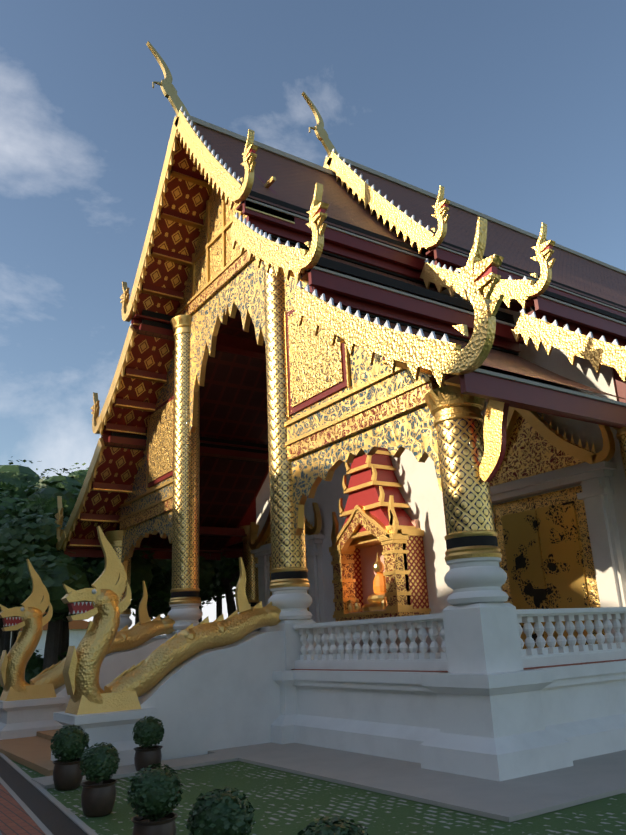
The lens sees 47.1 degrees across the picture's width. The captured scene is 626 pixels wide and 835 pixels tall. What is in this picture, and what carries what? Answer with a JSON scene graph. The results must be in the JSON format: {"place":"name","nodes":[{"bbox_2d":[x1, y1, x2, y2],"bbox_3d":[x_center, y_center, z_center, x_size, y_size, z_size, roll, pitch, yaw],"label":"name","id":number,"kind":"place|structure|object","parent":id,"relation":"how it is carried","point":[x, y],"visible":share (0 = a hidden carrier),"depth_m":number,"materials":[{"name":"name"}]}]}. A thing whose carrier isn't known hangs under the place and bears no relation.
{"place":"outdoors","nodes":[
{"label":"outdoors","id":0,"kind":"place"},
{"bbox_2d":[1,482,17,653],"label":"tree","id":1,"kind":"object","parent":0,"point":[7,638],"depth_m":33.52,"materials":[{"name":"green plant"}]},
{"bbox_2d":[0,481,42,648],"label":"tree","id":2,"kind":"object","parent":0,"point":[12,492],"visible":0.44,"depth_m":29.89,"materials":[{"name":"green plant"}]},
{"bbox_2d":[0,494,77,658],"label":"tree","id":3,"kind":"object","parent":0,"point":[50,505],"visible":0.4,"depth_m":25.96,"materials":[{"name":"green plant"}]},
{"bbox_2d":[10,612,88,657],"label":"distant building","id":4,"kind":"structure","parent":0,"point":[77,630],"depth_m":108.53,"materials":[{"name":"white paint"}]},
{"bbox_2d":[216,596,221,618],"bbox_3d":[-4.434,7.658,31.672,5.559,8.016,4.948,-13,-20,31],"label":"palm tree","id":5,"kind":"object","parent":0,"point":[218,607],"depth_m":31.33,"materials":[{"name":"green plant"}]},
{"bbox_2d":[0,0,625,634],"label":"sky","id":6,"kind":"structure","parent":0,"point":[515,108],"materials":[{"name":"blue"}]},
{"bbox_2d":[10,759,625,834],"bbox_3d":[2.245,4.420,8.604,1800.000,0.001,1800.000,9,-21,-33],"label":"ground","id":7,"kind":"structure","parent":0,"point":[284,802],"depth_m":7.73,"materials":[{"name":"green plant"}]},
{"bbox_2d":[0,456,50,648],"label":"broadleaf tree","id":8,"kind":"object","parent":7,"relation":"on","point":[17,475],"visible":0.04,"depth_m":41.33,"materials":[{"name":"green plant"}]},
{"bbox_2d":[0,729,59,775],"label":"stair steps","id":9,"kind":"structure","parent":7,"relation":"on","point":[33,753],"depth_m":12.88,"materials":[{"name":"beige stone"}]},
{"bbox_2d":[1,468,82,653],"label":"broadleaf tree","id":10,"kind":"object","parent":7,"relation":"on","point":[69,481],"visible":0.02,"depth_m":38.78,"materials":[{"name":"green plant"}]},
{"bbox_2d":[0,488,84,657],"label":"broadleaf tree","id":11,"kind":"object","parent":7,"relation":"on","point":[8,504],"visible":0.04,"depth_m":26.77,"materials":[{"name":"green plant"}]},
{"bbox_2d":[10,481,81,657],"bbox_3d":[-10.390,6.958,29.448,8.389,8.588,6.624,-12,-20,28],"label":"broadleaf tree","id":12,"kind":"object","parent":7,"relation":"on","point":[64,493],"depth_m":29.02,"materials":[{"name":"green plant"}]},
{"bbox_2d":[0,753,97,834],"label":"curb","id":13,"kind":"structure","parent":7,"relation":"on","point":[28,806],"depth_m":8.33,"materials":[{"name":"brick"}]},
{"bbox_2d":[0,508,99,670],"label":"broadleaf tree","id":14,"kind":"object","parent":7,"relation":"on","point":[30,537],"visible":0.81,"depth_m":23.11,"materials":[{"name":"green plant"}]},
{"bbox_2d":[46,483,82,498],"bbox_3d":[-11.255,7.647,32.629,5.037,9.204,5.126,2,-18,-14],"label":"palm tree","id":15,"kind":"object","parent":7,"relation":"on","point":[76,491],"visible":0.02,"depth_m":33.03,"materials":[{"name":"green plant"}]},
{"bbox_2d":[50,724,88,790],"bbox_3d":[-3.328,4.628,9.804,0.525,0.805,0.534,9,-21,-33],"label":"potted topiary","id":16,"kind":"object","parent":7,"relation":"on","point":[69,744],"visible":1,"depth_m":9.66,"materials":[{"name":"green plant"}]},
{"bbox_2d":[63,463,88,483],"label":"broadleaf tree","id":17,"kind":"object","parent":7,"relation":"on","point":[81,477],"depth_m":42.81,"materials":[{"name":"green plant"}]},
{"bbox_2d":[79,742,119,816],"bbox_3d":[-2.441,4.117,8.195,0.463,0.751,0.457,9,-21,-33],"label":"potted topiary","id":18,"kind":"object","parent":7,"relation":"on","point":[98,765],"visible":1,"depth_m":8.07,"materials":[{"name":"green plant"}]},
{"bbox_2d":[0,648,213,696],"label":"hedge tree","id":19,"kind":"object","parent":7,"relation":"on","point":[34,667],"visible":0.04,"depth_m":24.02,"materials":[{"name":"green plant"}]},
{"bbox_2d":[135,605,137,623],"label":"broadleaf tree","id":20,"kind":"object","parent":7,"relation":"on","point":[136,619],"depth_m":50.58,"materials":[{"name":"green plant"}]},
{"bbox_2d":[0,631,284,765],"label":"stair cheeks","id":21,"kind":"object","parent":7,"relation":"on","point":[204,702],"visible":0.6,"depth_m":12.62,"materials":[{"name":"white paint"}]},
{"bbox_2d":[0,559,174,700],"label":"naga statue","id":22,"kind":"object","parent":21,"relation":"on","point":[30,619],"visible":0.9,"depth_m":15.90,"materials":[{"name":"gold metal"}]},
{"bbox_2d":[61,526,280,714],"bbox_3d":[-2.360,3.583,12.857,4.232,3.133,0.680,9,-21,-33],"label":"naga statue","id":23,"kind":"object","parent":21,"relation":"on","point":[102,605],"visible":1,"depth_m":12.02,"materials":[{"name":"gold metal"}]},
{"bbox_2d":[127,763,182,834],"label":"potted topiary","id":24,"kind":"object","parent":7,"relation":"on","point":[153,794],"visible":1,"depth_m":6.31,"materials":[{"name":"green plant"}]},
{"bbox_2d":[82,545,227,624],"bbox_3d":[-6.097,6.671,26.642,6.597,7.105,6.235,9,-21,-33],"label":"broadleaf tree","id":25,"kind":"object","parent":7,"relation":"on","point":[149,571],"visible":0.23,"depth_m":25.02,"materials":[{"name":"green plant"}]},
{"bbox_2d":[92,558,235,619],"bbox_3d":[-6.239,7.337,28.169,6.307,6.748,6.310,-15,-21,35],"label":"broadleaf tree","id":26,"kind":"object","parent":7,"relation":"on","point":[157,601],"visible":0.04,"depth_m":27.50,"materials":[{"name":"green plant"}]},
{"bbox_2d":[168,558,242,616],"bbox_3d":[-3.147,7.137,29.864,7.520,7.854,5.601,1,-18,-13],"label":"broadleaf tree","id":27,"kind":"object","parent":7,"relation":"on","point":[228,583],"visible":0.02,"depth_m":29.73,"materials":[{"name":"green plant"}]},
{"bbox_2d":[186,786,254,834],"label":"potted topiary","id":28,"kind":"object","parent":7,"relation":"on","point":[218,812],"visible":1,"depth_m":5.01,"materials":[{"name":"green plant"}]},
{"bbox_2d":[31,742,625,822],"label":"apron","id":29,"kind":"object","parent":7,"relation":"on","point":[585,780],"visible":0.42,"depth_m":8.90,"materials":[{"name":"concrete"}]},
{"bbox_2d":[132,716,164,772],"bbox_3d":[-2.457,4.877,10.719,0.486,0.791,0.498,9,-21,-33],"label":"potted topiary","id":30,"kind":"object","parent":29,"relation":"on","point":[149,732],"visible":0.96,"depth_m":10.60,"materials":[{"name":"green plant"}]},
{"bbox_2d":[110,603,625,781],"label":"white podium","id":31,"kind":"object","parent":29,"relation":"on","point":[487,706],"visible":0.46,"depth_m":10.52,"materials":[{"name":"paint"}]},
{"bbox_2d":[105,530,131,630],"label":"column","id":32,"kind":"structure","parent":31,"relation":"on","point":[115,538],"depth_m":22.40,"materials":[{"name":"gold metal"}]},
{"bbox_2d":[168,315,202,629],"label":"column","id":33,"kind":"structure","parent":31,"relation":"on","point":[185,612],"depth_m":18.77,"materials":[{"name":"gold paint"}]},
{"bbox_2d":[239,525,259,629],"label":"column","id":34,"kind":"structure","parent":31,"relation":"on","point":[250,560],"depth_m":24.86,"materials":[{"name":"gold metal"}]},
{"bbox_2d":[263,262,311,620],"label":"column","id":35,"kind":"structure","parent":31,"relation":"on","point":[290,598],"depth_m":14.61,"materials":[{"name":"gold paint"}]},
{"bbox_2d":[291,659,625,671],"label":"porch floor","id":36,"kind":"structure","parent":31,"relation":"on","point":[447,671],"depth_m":10.89,"materials":[{"name":"tile"}]},
{"bbox_2d":[329,447,430,620],"bbox_3d":[1.628,2.807,19.142,1.150,5.350,2.799,9,-21,-33],"label":"shrine","id":37,"kind":"object","parent":36,"relation":"on","point":[376,549],"visible":0.98,"depth_m":18.76,"materials":[{"name":"gold metal"}]},
{"bbox_2d":[424,385,508,604],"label":"column","id":38,"kind":"structure","parent":31,"relation":"on","point":[475,573],"depth_m":10.32,"materials":[{"name":"gold paint"}]},
{"bbox_2d":[479,375,509,481],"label":"eave brackets","id":39,"kind":"object","parent":38,"relation":"attached to","point":[495,420],"visible":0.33,"depth_m":10.26,"materials":[{"name":"gold metal"}]},
{"bbox_2d":[613,427,625,478],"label":"column","id":40,"kind":"structure","parent":31,"relation":"on","point":[621,435],"depth_m":13.56,"materials":[{"name":"white paint"}]},
{"bbox_2d":[297,815,368,834],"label":"potted topiary","id":41,"kind":"object","parent":7,"relation":"on","point":[333,826],"visible":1,"depth_m":4.03,"materials":[{"name":"green plant"}]},
{"bbox_2d":[251,289,625,653],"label":"temple wall","id":42,"kind":"structure","parent":0,"point":[602,494],"depth_m":16.15,"materials":[{"name":"white paint"}]},
{"bbox_2d":[221,156,625,557],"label":"hall roof","id":43,"kind":"structure","parent":42,"relation":"on","point":[586,294],"depth_m":21.93,"materials":[{"name":"brown tile"}]},
{"bbox_2d":[64,114,625,559],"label":"porch roof","id":44,"kind":"structure","parent":43,"relation":"attached to","point":[370,264],"depth_m":19.94,"materials":[{"name":"brown tile"}]},
{"bbox_2d":[54,41,504,550],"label":"porch bargeboards","id":45,"kind":"object","parent":44,"relation":"attached to","point":[441,358],"visible":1,"depth_m":12.52,"materials":[{"name":"gold metal"}]},
{"bbox_2d":[119,174,447,574],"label":"gable front","id":46,"kind":"structure","parent":44,"relation":"attached to","point":[343,405],"depth_m":14.81,"materials":[{"name":"gold metal"}]},
{"bbox_2d":[158,285,621,536],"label":"porch ceiling","id":47,"kind":"structure","parent":43,"relation":"on","point":[233,337],"depth_m":20.99,"materials":[{"name":"red paint"}]},
{"bbox_2d":[224,215,625,547],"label":"hall gable","id":48,"kind":"structure","parent":43,"relation":"attached to","point":[249,517],"depth_m":18.83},
{"bbox_2d":[302,91,625,381],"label":"hall bargeboards","id":49,"kind":"object","parent":43,"relation":"attached to","point":[596,353],"visible":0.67,"depth_m":15.43,"materials":[{"name":"gold metal"}]},
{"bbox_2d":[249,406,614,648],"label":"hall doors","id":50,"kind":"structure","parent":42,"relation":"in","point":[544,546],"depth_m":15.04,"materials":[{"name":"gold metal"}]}
]}

